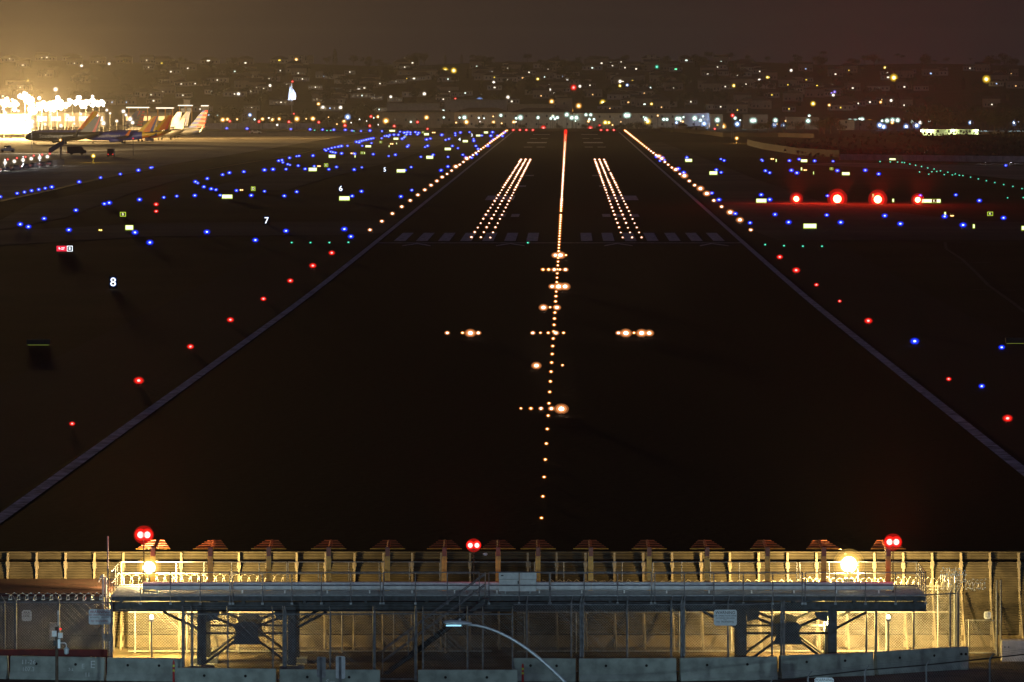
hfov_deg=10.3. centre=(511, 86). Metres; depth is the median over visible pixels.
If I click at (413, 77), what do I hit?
hillside house
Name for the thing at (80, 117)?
window
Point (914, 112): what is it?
tree
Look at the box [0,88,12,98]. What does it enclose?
hillside house
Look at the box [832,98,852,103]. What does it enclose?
hillside house
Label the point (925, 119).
tree
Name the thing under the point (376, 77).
hillside house
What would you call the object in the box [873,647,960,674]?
concrete barrier
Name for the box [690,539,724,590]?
localizer antenna
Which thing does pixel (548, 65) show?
tree
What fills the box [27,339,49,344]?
taxiway sign
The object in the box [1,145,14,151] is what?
baggage tug
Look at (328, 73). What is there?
tree
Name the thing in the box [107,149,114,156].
utility van
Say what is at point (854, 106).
hillside house
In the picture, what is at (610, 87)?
tree
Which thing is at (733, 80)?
hillside house
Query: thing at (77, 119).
terminal building
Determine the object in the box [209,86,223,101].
tree
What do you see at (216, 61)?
hillside house
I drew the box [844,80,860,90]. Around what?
hillside house
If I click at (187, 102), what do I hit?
control tower
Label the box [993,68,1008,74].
hillside house
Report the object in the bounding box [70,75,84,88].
tree
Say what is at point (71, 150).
apron truck
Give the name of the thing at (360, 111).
tree
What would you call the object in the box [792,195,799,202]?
approach path unit
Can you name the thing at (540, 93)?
hillside house
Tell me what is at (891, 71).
tree
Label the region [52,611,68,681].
camera pole
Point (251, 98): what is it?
tree
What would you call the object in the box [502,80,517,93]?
tree
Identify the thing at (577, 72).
hillside house
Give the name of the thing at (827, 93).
hillside house
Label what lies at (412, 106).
warehouse
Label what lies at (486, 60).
tree
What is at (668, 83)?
hillside house
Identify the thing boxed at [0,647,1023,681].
yard
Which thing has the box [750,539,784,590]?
localizer antenna
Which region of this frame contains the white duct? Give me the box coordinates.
[143,582,893,592]
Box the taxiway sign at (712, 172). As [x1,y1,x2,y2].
[709,171,716,174]
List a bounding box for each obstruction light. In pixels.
[136,530,150,591]
[467,542,479,591]
[886,538,899,591]
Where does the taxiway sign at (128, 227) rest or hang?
on the taxiway crossing
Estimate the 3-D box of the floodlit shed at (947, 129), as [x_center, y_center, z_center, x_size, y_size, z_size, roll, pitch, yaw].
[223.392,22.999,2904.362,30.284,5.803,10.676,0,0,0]
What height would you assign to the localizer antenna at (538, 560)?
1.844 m
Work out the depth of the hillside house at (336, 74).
4593.17 m
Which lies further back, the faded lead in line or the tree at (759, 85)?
the tree at (759, 85)
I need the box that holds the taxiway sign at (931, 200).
[921,199,940,202]
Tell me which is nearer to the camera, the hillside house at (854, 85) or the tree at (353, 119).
the tree at (353, 119)
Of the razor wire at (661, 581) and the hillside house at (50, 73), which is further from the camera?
the hillside house at (50, 73)
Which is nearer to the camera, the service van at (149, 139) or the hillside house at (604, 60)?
the service van at (149, 139)
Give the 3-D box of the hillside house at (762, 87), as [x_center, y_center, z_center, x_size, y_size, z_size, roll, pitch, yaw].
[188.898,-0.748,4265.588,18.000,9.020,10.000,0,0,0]
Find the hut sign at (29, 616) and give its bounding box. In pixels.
[22,610,31,620]
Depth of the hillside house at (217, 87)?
4216.67 m
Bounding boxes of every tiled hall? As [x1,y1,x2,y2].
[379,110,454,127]
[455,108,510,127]
[511,108,571,127]
[573,109,708,127]
[709,114,722,128]
[743,113,767,128]
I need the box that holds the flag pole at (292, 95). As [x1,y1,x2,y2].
[288,87,295,99]
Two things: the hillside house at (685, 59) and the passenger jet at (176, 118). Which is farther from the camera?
the hillside house at (685, 59)
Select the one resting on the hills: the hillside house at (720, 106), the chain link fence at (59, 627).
the hillside house at (720, 106)
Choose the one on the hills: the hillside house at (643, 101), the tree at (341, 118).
the hillside house at (643, 101)
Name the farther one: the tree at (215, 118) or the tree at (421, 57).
the tree at (421, 57)
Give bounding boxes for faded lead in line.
[944,242,1023,312]
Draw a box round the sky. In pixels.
[0,0,1023,65]
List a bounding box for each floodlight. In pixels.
[141,560,156,591]
[839,555,858,581]
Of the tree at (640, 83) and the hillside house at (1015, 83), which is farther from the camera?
the hillside house at (1015, 83)
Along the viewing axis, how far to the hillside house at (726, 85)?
4246.32 m
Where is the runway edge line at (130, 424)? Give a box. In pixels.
[0,132,1023,522]
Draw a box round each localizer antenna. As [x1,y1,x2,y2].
[135,539,170,590]
[193,539,227,590]
[251,540,285,590]
[311,540,345,590]
[370,539,404,590]
[427,539,461,590]
[481,539,515,590]
[521,539,555,590]
[573,539,607,590]
[632,539,666,590]
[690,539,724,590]
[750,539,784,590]
[806,539,840,590]
[871,539,905,590]
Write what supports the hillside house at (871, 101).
on the hills
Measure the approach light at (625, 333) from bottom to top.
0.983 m
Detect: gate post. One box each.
[953,571,956,646]
[996,580,1001,655]
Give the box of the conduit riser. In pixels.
[98,574,109,655]
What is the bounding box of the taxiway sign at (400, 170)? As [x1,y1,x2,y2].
[397,169,404,172]
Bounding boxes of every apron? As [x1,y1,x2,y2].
[0,132,368,199]
[799,162,1023,179]
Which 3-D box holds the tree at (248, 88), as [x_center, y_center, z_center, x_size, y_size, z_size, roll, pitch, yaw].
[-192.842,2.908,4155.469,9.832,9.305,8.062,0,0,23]
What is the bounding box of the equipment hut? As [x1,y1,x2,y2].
[0,579,116,650]
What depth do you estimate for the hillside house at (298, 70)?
4645.90 m
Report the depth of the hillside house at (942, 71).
4644.76 m
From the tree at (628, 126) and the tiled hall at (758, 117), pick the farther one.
the tiled hall at (758, 117)
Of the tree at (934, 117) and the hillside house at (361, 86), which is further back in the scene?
the hillside house at (361, 86)
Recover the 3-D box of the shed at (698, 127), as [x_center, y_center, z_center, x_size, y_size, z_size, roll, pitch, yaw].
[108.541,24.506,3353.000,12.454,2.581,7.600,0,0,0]
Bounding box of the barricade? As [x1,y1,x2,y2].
[0,159,62,174]
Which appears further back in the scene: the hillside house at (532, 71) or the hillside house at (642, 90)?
the hillside house at (532, 71)
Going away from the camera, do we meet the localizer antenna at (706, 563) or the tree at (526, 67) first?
the localizer antenna at (706, 563)
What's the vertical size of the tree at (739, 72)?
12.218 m
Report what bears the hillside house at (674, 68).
on the hills
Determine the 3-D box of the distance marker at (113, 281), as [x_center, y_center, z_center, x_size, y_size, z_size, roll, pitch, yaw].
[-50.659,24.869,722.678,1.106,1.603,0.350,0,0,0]
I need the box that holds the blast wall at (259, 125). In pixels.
[205,123,317,128]
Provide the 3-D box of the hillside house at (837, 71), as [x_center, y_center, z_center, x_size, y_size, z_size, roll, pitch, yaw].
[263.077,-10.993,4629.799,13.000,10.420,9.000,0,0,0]
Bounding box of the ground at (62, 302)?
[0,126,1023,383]
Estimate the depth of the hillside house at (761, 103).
3922.03 m
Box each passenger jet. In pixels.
[25,116,101,143]
[27,111,98,134]
[87,116,159,143]
[98,111,144,131]
[108,115,176,140]
[111,111,144,124]
[126,112,186,129]
[142,112,190,126]
[154,118,202,139]
[170,110,207,137]
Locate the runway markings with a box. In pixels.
[482,134,638,216]
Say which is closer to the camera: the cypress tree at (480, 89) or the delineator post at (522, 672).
the delineator post at (522, 672)
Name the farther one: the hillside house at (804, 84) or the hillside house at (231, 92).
the hillside house at (804, 84)
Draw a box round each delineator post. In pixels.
[172,660,174,681]
[522,664,523,681]
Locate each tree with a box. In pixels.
[23,77,28,92]
[27,91,40,103]
[33,89,43,94]
[37,69,47,78]
[69,90,79,99]
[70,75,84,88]
[73,89,86,96]
[79,66,90,73]
[88,89,96,94]
[112,94,120,104]
[120,94,131,106]
[145,90,150,104]
[160,69,171,76]
[163,60,175,65]
[195,79,210,90]
[200,61,213,68]
[208,111,226,122]
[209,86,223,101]
[214,105,240,122]
[218,81,230,90]
[221,67,234,76]
[221,106,246,122]
[235,65,251,73]
[242,85,254,95]
[242,93,255,102]
[257,111,273,122]
[268,61,278,68]
[272,111,289,121]
[276,81,289,95]
[289,111,311,122]
[297,109,322,122]
[317,114,336,126]
[318,90,336,100]
[323,68,333,82]
[331,113,348,126]
[332,49,337,64]
[342,88,354,99]
[345,114,361,126]
[349,55,358,65]
[349,78,362,87]
[349,102,374,126]
[353,105,377,126]
[361,55,372,65]
[364,81,374,89]
[406,52,420,58]
[409,88,422,96]
[410,56,418,66]
[417,52,428,65]
[423,88,432,99]
[436,69,445,75]
[447,123,458,127]
[451,74,459,83]
[478,80,483,94]
[481,57,492,65]
[490,92,503,98]
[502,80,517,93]
[504,66,514,73]
[520,64,530,71]
[521,53,531,62]
[521,75,535,86]
[525,80,537,94]
[542,62,554,70]
[565,70,578,85]
[568,93,577,101]
[578,90,586,96]
[579,77,588,87]
[604,83,619,92]
[618,123,626,129]
[625,123,633,131]
[632,121,641,127]
[636,80,648,86]
[647,81,661,88]
[667,83,677,89]
[675,90,693,106]
[690,54,701,66]
[726,52,734,61]
[730,68,744,78]
[735,83,748,91]
[753,80,764,92]
[753,121,764,132]
[763,78,770,88]
[763,119,775,132]
[776,121,789,132]
[789,60,798,72]
[790,122,804,132]
[793,56,802,62]
[798,71,810,80]
[810,119,828,133]
[815,55,827,65]
[817,118,833,133]
[819,115,840,133]
[829,75,839,84]
[850,58,861,64]
[867,53,878,66]
[884,90,896,96]
[886,67,894,73]
[895,92,899,108]
[900,113,921,128]
[902,76,916,89]
[902,113,915,130]
[903,113,923,132]
[905,102,929,129]
[915,107,924,127]
[919,75,927,83]
[920,53,931,65]
[920,111,932,125]
[926,108,954,125]
[928,76,941,90]
[947,116,963,125]
[950,108,967,125]
[961,112,979,125]
[971,113,990,130]
[974,107,1001,130]
[998,53,1010,64]
[998,66,1013,75]
[1000,106,1023,130]
[1004,56,1019,64]
[1008,107,1023,130]
[1015,114,1023,125]
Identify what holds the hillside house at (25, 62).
on the hills
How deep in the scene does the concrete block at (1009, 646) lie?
236.50 m
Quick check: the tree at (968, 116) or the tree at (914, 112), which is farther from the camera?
the tree at (914, 112)
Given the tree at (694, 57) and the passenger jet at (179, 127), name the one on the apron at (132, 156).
the passenger jet at (179, 127)
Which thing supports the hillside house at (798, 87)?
on the hills
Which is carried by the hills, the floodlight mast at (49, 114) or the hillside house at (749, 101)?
the hillside house at (749, 101)
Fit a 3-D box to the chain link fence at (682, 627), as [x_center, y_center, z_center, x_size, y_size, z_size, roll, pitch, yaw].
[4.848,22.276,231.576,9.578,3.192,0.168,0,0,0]
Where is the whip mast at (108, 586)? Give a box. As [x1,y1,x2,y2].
[107,536,108,655]
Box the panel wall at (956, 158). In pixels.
[840,154,1023,161]
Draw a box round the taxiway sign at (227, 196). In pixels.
[222,194,232,198]
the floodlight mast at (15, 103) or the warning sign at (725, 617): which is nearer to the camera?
the warning sign at (725, 617)
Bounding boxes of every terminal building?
[0,112,110,126]
[0,114,36,133]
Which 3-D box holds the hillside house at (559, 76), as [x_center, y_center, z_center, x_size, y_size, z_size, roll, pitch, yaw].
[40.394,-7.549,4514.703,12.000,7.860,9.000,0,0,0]
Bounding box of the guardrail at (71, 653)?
[0,649,107,674]
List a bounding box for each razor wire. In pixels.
[5,592,105,600]
[118,573,285,584]
[543,579,792,581]
[803,577,957,589]
[940,567,965,589]
[964,579,985,590]
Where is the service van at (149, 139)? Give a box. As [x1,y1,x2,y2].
[145,137,153,140]
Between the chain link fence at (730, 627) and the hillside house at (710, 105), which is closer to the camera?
the chain link fence at (730, 627)
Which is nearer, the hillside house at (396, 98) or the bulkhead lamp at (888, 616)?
the bulkhead lamp at (888, 616)
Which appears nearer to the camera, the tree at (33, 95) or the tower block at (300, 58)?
the tree at (33, 95)
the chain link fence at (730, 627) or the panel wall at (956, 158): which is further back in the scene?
the panel wall at (956, 158)
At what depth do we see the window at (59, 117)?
2959.81 m
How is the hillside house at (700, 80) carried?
on the hills
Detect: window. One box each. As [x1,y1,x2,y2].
[3,120,13,124]
[18,120,28,124]
[37,116,46,120]
[51,116,60,120]
[65,116,74,120]
[79,116,87,120]
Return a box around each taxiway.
[0,173,198,228]
[197,134,461,189]
[643,142,1023,239]
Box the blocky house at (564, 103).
[556,97,571,111]
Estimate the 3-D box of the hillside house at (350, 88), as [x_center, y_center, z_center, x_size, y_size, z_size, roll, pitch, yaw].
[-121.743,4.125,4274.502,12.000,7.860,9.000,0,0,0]
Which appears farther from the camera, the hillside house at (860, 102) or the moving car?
the hillside house at (860, 102)
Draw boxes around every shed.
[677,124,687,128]
[688,126,705,129]
[921,126,979,135]
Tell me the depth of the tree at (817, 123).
3115.41 m
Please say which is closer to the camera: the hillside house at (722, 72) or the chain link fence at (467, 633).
the chain link fence at (467, 633)
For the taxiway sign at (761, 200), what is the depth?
1256.84 m
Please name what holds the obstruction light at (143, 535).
on the antenna platform
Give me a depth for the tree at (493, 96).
3929.37 m
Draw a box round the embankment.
[761,131,1023,155]
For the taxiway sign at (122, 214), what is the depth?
1124.68 m
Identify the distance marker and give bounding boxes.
[109,276,117,288]
[263,216,269,224]
[338,185,342,192]
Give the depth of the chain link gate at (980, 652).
239.39 m
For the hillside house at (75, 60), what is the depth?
4831.26 m
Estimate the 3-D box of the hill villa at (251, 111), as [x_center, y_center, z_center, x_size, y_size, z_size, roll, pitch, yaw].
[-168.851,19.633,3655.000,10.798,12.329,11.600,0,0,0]
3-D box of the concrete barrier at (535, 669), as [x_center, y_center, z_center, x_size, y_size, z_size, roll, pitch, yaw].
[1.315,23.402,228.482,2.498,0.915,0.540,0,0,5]
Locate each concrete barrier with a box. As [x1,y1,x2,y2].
[0,655,9,678]
[9,656,106,680]
[106,657,181,681]
[177,667,276,681]
[279,669,379,681]
[418,669,516,681]
[514,658,575,681]
[578,658,676,681]
[678,656,777,680]
[778,652,874,677]
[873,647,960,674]
[959,646,968,669]
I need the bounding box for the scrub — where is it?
[768,127,1023,157]
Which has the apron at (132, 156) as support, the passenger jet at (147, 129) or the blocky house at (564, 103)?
the passenger jet at (147, 129)
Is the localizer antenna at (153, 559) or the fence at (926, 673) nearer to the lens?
the fence at (926, 673)
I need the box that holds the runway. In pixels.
[0,132,1023,561]
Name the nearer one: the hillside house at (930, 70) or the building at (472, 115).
the building at (472, 115)
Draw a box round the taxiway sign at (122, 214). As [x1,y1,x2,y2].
[120,212,125,216]
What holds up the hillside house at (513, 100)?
on the hills
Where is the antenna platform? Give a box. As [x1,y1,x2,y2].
[111,561,926,673]
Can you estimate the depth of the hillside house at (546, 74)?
4493.29 m
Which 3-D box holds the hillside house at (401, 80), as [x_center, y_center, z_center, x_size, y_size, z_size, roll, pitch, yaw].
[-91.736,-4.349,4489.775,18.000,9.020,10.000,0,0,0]
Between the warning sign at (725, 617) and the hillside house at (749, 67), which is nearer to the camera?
the warning sign at (725, 617)
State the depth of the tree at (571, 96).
3996.18 m
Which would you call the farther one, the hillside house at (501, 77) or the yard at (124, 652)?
the hillside house at (501, 77)
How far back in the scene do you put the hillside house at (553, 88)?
4156.97 m
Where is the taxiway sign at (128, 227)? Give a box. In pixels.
[125,225,132,230]
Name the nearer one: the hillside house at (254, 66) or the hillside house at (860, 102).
the hillside house at (860, 102)
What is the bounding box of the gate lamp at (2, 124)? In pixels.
[2,109,2,139]
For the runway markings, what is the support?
on the runway
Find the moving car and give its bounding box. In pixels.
[249,130,260,133]
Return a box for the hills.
[0,60,1023,125]
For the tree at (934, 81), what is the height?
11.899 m
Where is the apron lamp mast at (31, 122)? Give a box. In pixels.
[30,119,33,152]
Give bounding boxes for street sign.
[317,657,325,681]
[336,656,344,681]
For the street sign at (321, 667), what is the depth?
149.98 m
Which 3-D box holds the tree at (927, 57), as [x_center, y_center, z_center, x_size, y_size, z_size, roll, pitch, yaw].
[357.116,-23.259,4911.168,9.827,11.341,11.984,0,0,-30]
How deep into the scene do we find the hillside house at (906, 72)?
4604.37 m
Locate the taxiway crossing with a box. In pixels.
[0,220,397,244]
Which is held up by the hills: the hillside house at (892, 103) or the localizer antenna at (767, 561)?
the hillside house at (892, 103)
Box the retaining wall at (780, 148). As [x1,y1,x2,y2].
[747,139,839,156]
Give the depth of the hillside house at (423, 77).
4544.06 m
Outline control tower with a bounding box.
[181,99,192,125]
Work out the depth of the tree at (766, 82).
4246.81 m
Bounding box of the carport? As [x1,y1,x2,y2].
[979,131,1023,134]
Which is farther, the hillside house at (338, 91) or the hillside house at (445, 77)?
the hillside house at (445, 77)
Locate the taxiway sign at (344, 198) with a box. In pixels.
[339,196,349,200]
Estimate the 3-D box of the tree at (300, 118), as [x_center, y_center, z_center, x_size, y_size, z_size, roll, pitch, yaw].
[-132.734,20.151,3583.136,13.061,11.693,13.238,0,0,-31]
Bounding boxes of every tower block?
[288,55,304,62]
[306,55,313,62]
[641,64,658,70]
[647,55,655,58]
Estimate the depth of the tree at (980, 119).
3209.93 m
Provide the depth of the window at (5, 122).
2840.17 m
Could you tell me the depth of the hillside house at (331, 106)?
3931.20 m
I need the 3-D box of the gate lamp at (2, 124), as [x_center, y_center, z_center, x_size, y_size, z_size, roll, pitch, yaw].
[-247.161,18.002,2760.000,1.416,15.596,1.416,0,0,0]
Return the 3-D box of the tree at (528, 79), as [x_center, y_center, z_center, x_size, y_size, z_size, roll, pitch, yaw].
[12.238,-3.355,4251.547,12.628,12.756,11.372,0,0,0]
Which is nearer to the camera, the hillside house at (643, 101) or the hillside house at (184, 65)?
the hillside house at (643, 101)
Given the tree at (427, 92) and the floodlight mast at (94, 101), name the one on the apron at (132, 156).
the floodlight mast at (94, 101)
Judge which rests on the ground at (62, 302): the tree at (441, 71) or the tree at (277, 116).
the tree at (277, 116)
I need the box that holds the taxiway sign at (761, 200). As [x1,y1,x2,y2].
[756,199,766,202]
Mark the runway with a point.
(742, 398)
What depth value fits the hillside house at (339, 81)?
4482.51 m
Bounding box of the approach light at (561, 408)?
[557,406,564,414]
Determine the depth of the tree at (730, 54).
5032.87 m
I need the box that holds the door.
[0,603,41,648]
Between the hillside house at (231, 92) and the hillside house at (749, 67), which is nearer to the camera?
the hillside house at (231, 92)
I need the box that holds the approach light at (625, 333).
[623,331,628,337]
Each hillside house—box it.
[0,55,19,62]
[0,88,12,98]
[5,77,28,84]
[9,81,32,89]
[15,58,30,67]
[35,52,48,60]
[37,54,56,60]
[37,68,53,77]
[61,53,81,60]
[66,56,83,65]
[72,73,89,82]
[89,55,105,63]
[99,96,115,104]
[110,93,127,95]
[115,90,133,93]
[116,54,132,63]
[116,94,136,104]
[139,55,153,63]
[139,89,162,97]
[143,64,154,69]
[146,96,161,103]
[153,83,172,93]
[154,56,169,64]
[159,77,169,82]
[160,66,181,73]
[163,61,178,66]
[167,83,175,93]
[169,74,185,83]
[174,80,188,86]
[175,91,190,97]
[179,61,196,70]
[188,79,202,85]
[190,102,212,111]
[200,57,219,63]
[204,87,219,93]
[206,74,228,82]
[207,85,228,92]
[223,88,246,96]
[234,78,250,87]
[236,74,251,78]
[237,56,253,64]
[241,64,256,68]
[243,103,260,110]
[244,69,259,77]
[246,87,258,93]
[249,80,265,87]
[257,73,280,81]
[257,84,271,90]
[261,69,276,74]
[269,96,293,104]
[270,56,287,63]
[274,67,286,72]
[280,81,291,86]
[286,61,302,67]
[286,65,300,72]
[291,66,305,75]
[295,75,309,81]
[308,83,322,89]
[311,91,328,101]
[315,69,329,78]
[317,102,342,110]
[320,99,336,103]
[323,71,345,78]
[330,86,342,88]
[331,89,348,97]
[331,95,345,103]
[334,76,354,83]
[343,87,356,93]
[344,69,355,73]
[350,89,373,97]
[357,84,371,89]
[359,78,375,87]
[362,74,379,79]
[370,94,383,99]
[373,105,386,111]
[377,79,386,85]
[387,76,406,83]
[387,78,395,83]
[387,95,402,101]
[393,59,409,68]
[399,64,409,68]
[402,88,424,96]
[407,74,420,80]
[409,57,419,65]
[413,72,431,79]
[417,66,435,68]
[417,74,425,79]
[422,100,439,102]
[436,83,451,90]
[436,90,450,95]
[436,94,450,101]
[437,73,458,81]
[440,84,458,94]
[451,90,464,96]
[460,88,472,95]
[469,59,483,68]
[472,66,488,76]
[474,70,489,79]
[484,72,501,79]
[485,65,500,72]
[487,83,501,89]
[496,74,517,81]
[503,69,522,73]
[504,97,519,103]
[508,62,522,70]
[514,72,533,79]
[523,68,535,74]
[524,86,543,94]
[532,88,549,98]
[533,61,548,67]
[536,69,552,79]
[538,82,552,87]
[541,62,556,70]
[545,85,563,95]
[546,58,562,67]
[551,79,568,86]
[554,92,572,97]
[555,72,567,78]
[566,70,579,75]
[569,76,590,83]
[582,62,602,69]
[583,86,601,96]
[584,57,599,63]
[585,82,595,87]
[595,56,608,65]
[597,102,621,108]
[607,62,617,67]
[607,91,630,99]
[608,70,619,79]
[613,74,631,83]
[615,59,625,63]
[619,64,625,69]
[620,86,637,91]
[620,97,629,104]
[624,73,640,79]
[625,62,640,69]
[625,80,647,87]
[630,65,640,70]
[630,94,647,105]
[632,72,644,81]
[632,87,654,95]
[635,96,653,106]
[641,55,659,62]
[644,59,658,63]
[649,72,666,82]
[652,95,667,98]
[652,98,677,106]
[652,99,670,108]
[657,75,675,80]
[660,61,666,70]
[662,61,679,70]
[664,80,682,90]
[669,65,682,71]
[679,56,692,62]
[685,98,697,104]
[697,78,714,88]
[700,65,715,74]
[701,70,713,75]
[701,81,720,91]
[706,100,727,109]
[707,62,727,69]
[713,55,728,63]
[713,104,726,109]
[717,70,728,75]
[720,77,737,87]
[721,82,732,88]
[727,101,747,112]
[730,69,751,75]
[733,92,751,100]
[736,61,753,68]
[737,76,753,86]
[739,59,754,62]
[739,97,747,103]
[740,63,760,67]
[740,65,753,70]
[747,97,756,107]
[750,97,771,108]
[752,67,765,73]
[752,80,775,88]
[759,70,776,79]
[764,90,779,97]
[778,77,796,86]
[781,105,795,111]
[783,90,802,101]
[785,74,802,84]
[788,85,802,92]
[798,62,812,71]
[800,81,812,87]
[802,75,813,81]
[805,86,824,97]
[821,85,840,95]
[825,89,830,96]
[827,67,842,76]
[828,101,852,110]
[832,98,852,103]
[840,63,856,72]
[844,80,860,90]
[851,99,865,105]
[853,102,856,109]
[863,97,877,104]
[867,82,889,90]
[875,96,884,101]
[880,69,893,74]
[881,73,893,79]
[882,95,895,106]
[889,100,894,106]
[894,97,912,107]
[895,68,913,77]
[895,79,911,88]
[914,84,928,90]
[922,66,938,75]
[930,64,947,69]
[939,68,947,75]
[963,64,974,70]
[975,62,990,71]
[982,96,1000,106]
[988,79,1003,85]
[990,72,1008,82]
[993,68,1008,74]
[1003,66,1018,75]
[1006,78,1023,88]
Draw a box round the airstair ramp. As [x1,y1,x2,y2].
[49,139,64,153]
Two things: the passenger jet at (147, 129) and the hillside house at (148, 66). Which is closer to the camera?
the passenger jet at (147, 129)
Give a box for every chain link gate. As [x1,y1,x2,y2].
[377,604,417,680]
[965,619,995,653]
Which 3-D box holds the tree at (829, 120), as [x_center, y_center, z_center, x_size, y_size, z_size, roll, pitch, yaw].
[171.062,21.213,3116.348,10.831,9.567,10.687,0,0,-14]
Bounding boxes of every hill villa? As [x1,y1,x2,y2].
[242,108,256,122]
[397,69,450,76]
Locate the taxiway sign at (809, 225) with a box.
[803,223,816,228]
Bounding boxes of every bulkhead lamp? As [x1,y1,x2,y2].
[149,615,153,657]
[886,615,890,650]
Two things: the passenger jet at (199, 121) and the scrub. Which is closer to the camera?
the scrub
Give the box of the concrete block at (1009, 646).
[1001,639,1023,660]
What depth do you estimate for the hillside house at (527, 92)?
4170.25 m
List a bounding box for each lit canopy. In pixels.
[126,107,149,121]
[156,107,174,125]
[178,105,193,123]
[201,105,209,122]
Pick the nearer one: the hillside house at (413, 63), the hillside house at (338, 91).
the hillside house at (338, 91)
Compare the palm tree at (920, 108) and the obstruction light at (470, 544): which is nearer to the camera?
the obstruction light at (470, 544)
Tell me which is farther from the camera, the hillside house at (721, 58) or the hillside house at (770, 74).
the hillside house at (721, 58)
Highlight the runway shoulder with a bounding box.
[0,132,1023,507]
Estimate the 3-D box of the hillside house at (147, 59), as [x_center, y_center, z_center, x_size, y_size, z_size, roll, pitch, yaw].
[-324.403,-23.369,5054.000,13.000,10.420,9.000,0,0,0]
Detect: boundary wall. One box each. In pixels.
[319,127,659,130]
[660,128,722,136]
[723,133,813,137]
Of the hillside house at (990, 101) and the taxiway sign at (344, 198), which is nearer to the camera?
the taxiway sign at (344, 198)
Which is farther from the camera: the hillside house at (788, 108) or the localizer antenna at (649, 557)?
the hillside house at (788, 108)
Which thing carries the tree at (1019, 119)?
on the ground at (62, 302)
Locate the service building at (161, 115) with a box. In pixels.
[122,112,171,125]
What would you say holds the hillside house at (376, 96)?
on the hills
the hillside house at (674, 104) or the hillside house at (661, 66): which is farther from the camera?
the hillside house at (661, 66)
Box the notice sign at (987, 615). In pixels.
[984,612,990,618]
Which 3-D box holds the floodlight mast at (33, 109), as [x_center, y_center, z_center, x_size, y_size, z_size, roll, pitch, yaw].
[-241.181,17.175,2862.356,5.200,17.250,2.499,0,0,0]
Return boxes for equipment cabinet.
[499,573,535,593]
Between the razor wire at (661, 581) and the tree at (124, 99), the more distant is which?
the tree at (124, 99)
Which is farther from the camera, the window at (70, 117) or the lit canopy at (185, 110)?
the lit canopy at (185, 110)
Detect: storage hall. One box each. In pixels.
[785,116,818,128]
[837,119,853,129]
[854,120,876,129]
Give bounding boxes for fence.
[0,552,1023,649]
[0,595,112,656]
[128,612,491,652]
[182,606,375,679]
[422,606,513,668]
[513,596,747,671]
[517,585,961,652]
[723,649,1023,681]
[747,584,961,669]
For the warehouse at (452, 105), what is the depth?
3720.00 m
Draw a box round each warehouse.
[387,102,439,110]
[444,99,506,111]
[508,104,553,111]
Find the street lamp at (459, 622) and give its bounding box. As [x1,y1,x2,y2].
[443,618,566,681]
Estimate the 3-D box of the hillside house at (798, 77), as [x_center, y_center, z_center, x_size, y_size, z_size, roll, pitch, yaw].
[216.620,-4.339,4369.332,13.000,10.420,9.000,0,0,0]
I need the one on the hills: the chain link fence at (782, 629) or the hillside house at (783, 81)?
the hillside house at (783, 81)
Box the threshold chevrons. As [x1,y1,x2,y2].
[402,243,727,245]
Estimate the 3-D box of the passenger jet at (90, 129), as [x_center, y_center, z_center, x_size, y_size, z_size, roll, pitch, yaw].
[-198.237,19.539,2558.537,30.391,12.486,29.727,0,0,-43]
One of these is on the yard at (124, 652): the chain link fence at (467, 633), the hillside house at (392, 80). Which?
the chain link fence at (467, 633)
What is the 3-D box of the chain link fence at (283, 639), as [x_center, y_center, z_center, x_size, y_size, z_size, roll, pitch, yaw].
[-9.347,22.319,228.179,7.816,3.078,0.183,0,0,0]
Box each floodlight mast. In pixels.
[0,98,8,107]
[5,97,18,137]
[18,92,29,98]
[24,97,33,104]
[28,104,37,112]
[37,97,46,110]
[44,100,54,129]
[44,101,55,129]
[52,96,64,129]
[58,98,70,107]
[67,99,79,128]
[76,96,84,107]
[81,98,92,108]
[88,95,97,106]
[95,100,104,130]
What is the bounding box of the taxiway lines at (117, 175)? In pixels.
[0,142,351,201]
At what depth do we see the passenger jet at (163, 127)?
2680.59 m
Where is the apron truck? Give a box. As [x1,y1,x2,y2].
[67,146,86,154]
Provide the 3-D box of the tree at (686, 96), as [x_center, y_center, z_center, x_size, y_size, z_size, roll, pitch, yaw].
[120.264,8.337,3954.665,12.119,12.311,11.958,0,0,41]
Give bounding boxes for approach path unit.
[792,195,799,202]
[832,193,842,203]
[873,194,882,203]
[913,196,921,204]
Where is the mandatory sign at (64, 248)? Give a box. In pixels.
[57,246,72,251]
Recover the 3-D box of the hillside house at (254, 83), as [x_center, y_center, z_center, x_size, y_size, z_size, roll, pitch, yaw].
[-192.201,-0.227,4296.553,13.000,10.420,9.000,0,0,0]
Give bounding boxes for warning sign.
[89,609,110,624]
[714,610,736,625]
[814,678,833,681]
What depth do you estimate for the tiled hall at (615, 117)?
3520.00 m
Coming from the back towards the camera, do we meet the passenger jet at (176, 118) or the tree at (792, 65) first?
the tree at (792, 65)
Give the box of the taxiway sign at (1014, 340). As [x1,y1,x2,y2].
[1005,338,1023,343]
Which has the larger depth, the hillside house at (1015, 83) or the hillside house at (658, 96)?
the hillside house at (1015, 83)

